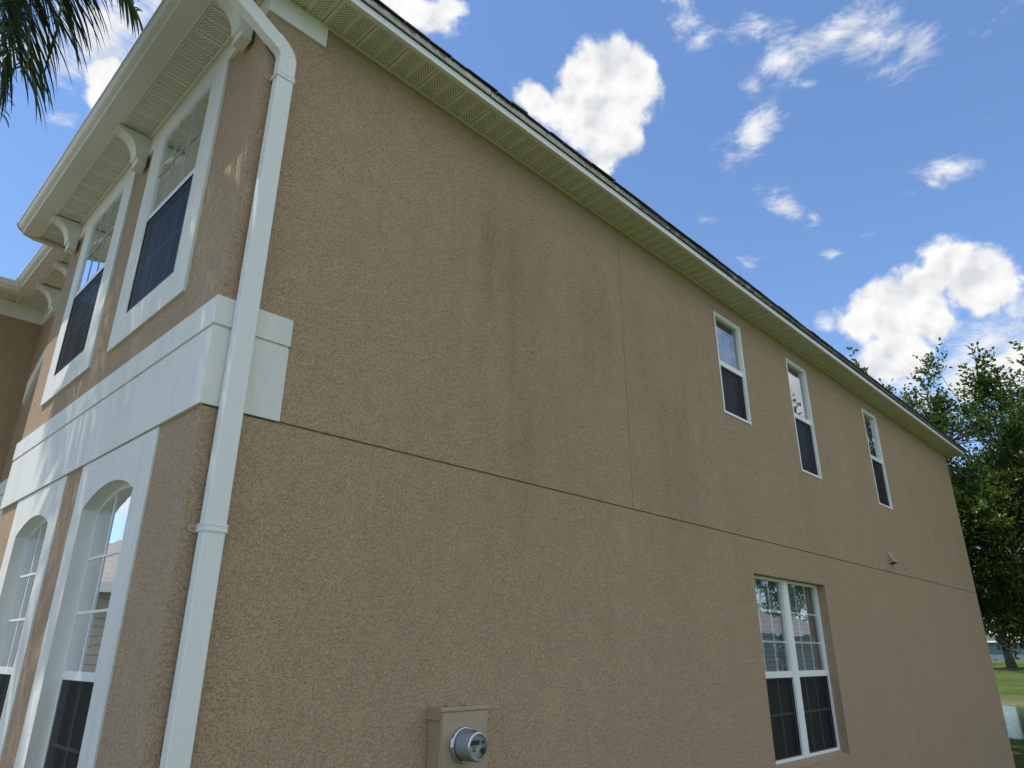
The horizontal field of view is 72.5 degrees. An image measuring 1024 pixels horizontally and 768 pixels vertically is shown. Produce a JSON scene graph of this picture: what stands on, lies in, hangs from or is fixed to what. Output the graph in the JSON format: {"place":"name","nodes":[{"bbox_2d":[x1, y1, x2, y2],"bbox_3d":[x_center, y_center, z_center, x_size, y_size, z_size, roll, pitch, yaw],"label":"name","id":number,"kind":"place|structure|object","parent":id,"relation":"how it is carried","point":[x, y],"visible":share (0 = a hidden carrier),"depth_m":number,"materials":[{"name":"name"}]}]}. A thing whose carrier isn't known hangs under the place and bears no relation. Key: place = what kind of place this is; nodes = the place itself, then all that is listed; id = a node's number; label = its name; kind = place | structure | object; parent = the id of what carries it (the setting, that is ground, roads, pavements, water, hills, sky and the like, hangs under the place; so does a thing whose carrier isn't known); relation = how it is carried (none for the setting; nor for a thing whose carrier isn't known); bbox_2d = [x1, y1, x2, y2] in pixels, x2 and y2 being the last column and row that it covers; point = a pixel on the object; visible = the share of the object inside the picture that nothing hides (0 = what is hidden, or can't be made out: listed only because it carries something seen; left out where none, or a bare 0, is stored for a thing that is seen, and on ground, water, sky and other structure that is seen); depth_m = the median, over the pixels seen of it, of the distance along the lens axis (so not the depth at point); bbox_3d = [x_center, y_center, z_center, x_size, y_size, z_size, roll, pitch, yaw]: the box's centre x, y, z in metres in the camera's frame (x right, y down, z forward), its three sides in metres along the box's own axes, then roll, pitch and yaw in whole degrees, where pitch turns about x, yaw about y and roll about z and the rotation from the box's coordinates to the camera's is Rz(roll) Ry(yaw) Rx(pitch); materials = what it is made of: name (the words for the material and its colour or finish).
{"place":"outdoors","nodes":[
{"label":"outdoors","id":0,"kind":"place"},
{"bbox_2d":[0,0,1023,637],"label":"sky","id":1,"kind":"structure","parent":0,"point":[859,164],"materials":[{"name":"blue"}]},
{"bbox_2d":[991,660,1023,767],"bbox_3d":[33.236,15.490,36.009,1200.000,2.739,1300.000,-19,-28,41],"label":"ground","id":2,"kind":"structure","parent":0,"point":[1010,684],"depth_m":37.71,"materials":[{"name":"green plant"}]},
{"bbox_2d":[0,0,142,127],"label":"palm tree","id":3,"kind":"object","parent":2,"relation":"on","point":[16,20],"visible":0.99,"depth_m":4.03,"materials":[{"name":"green plant"}]},
{"bbox_2d":[0,0,1015,767],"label":"house","id":4,"kind":"structure","parent":2,"relation":"on","point":[378,378],"depth_m":4.92,"materials":[{"name":"beige paint"}]},
{"bbox_2d":[0,519,47,718],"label":"window","id":5,"kind":"structure","parent":4,"relation":"in","point":[19,606],"depth_m":5.15,"materials":[{"name":"glass"}]},
{"bbox_2d":[41,483,132,767],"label":"window","id":6,"kind":"structure","parent":4,"relation":"in","point":[68,722],"depth_m":3.97,"materials":[{"name":"glass"}]},
{"bbox_2d":[54,188,123,375],"bbox_3d":[-3.594,-0.866,5.981,0.820,1.535,0.052,-19,-28,41],"label":"window","id":7,"kind":"structure","parent":4,"relation":"in","point":[83,306],"depth_m":5.97,"materials":[{"name":"glass"}]},
{"bbox_2d":[126,82,211,313],"bbox_3d":[-2.362,-1.291,4.867,0.830,1.535,0.052,-19,-28,41],"label":"window","id":8,"kind":"structure","parent":4,"relation":"in","point":[164,225],"depth_m":4.84,"materials":[{"name":"glass"}]},
{"bbox_2d":[426,703,489,767],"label":"electric meter","id":9,"kind":"object","parent":4,"relation":"attached to","point":[457,736],"visible":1,"depth_m":3.86,"materials":[{"name":"beige paint"}]},
{"bbox_2d":[713,311,751,424],"bbox_3d":[2.495,-0.174,8.042,0.102,1.233,0.628,-19,-28,41],"label":"window","id":10,"kind":"structure","parent":4,"relation":"in","point":[733,381],"depth_m":8.06,"materials":[{"name":"glass"}]},
{"bbox_2d":[754,575,804,764],"bbox_3d":[2.674,2.913,7.228,0.102,1.770,0.882,-19,-28,41],"label":"window","id":11,"kind":"structure","parent":4,"relation":"in","point":[781,684],"depth_m":7.30,"materials":[{"name":"glass"}]},
{"bbox_2d":[785,358,821,479],"bbox_3d":[3.822,0.464,9.268,0.102,1.548,0.628,-19,-28,41],"label":"window","id":12,"kind":"structure","parent":4,"relation":"in","point":[801,407],"depth_m":9.32,"materials":[{"name":"glass"}]},
{"bbox_2d":[786,581,839,756],"bbox_3d":[3.343,3.165,7.871,0.102,1.770,0.857,-19,-28,41],"label":"window","id":13,"kind":"structure","parent":4,"relation":"in","point":[815,684],"depth_m":7.90,"materials":[{"name":"glass"}]},
{"bbox_2d":[861,408,892,509],"bbox_3d":[5.798,1.197,11.142,0.062,1.548,0.628,-19,-28,41],"label":"window","id":14,"kind":"structure","parent":4,"relation":"in","point":[875,451],"depth_m":11.20,"materials":[{"name":"glass"}]},
{"bbox_2d":[846,337,1023,661],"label":"oak tree","id":15,"kind":"object","parent":2,"relation":"on","point":[989,497],"visible":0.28,"depth_m":17.08,"materials":[{"name":"green plant"}]},
{"bbox_2d":[983,594,1020,668],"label":"tree","id":16,"kind":"object","parent":2,"relation":"on","point":[1010,663],"visible":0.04,"depth_m":46.78,"materials":[{"name":"green plant"}]},
{"bbox_2d":[986,634,1023,660],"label":"house","id":17,"kind":"structure","parent":2,"relation":"on","point":[994,651],"depth_m":80.79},
{"bbox_2d":[1002,705,1023,739],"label":"pond","id":18,"kind":"structure","parent":0,"point":[1014,717],"depth_m":23.30,"materials":[{"name":"liquid"}]},
{"bbox_2d":[1009,737,1023,767],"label":"grass","id":19,"kind":"structure","parent":0,"point":[1018,750],"depth_m":15.08,"materials":[{"name":"green plant"}]}
]}

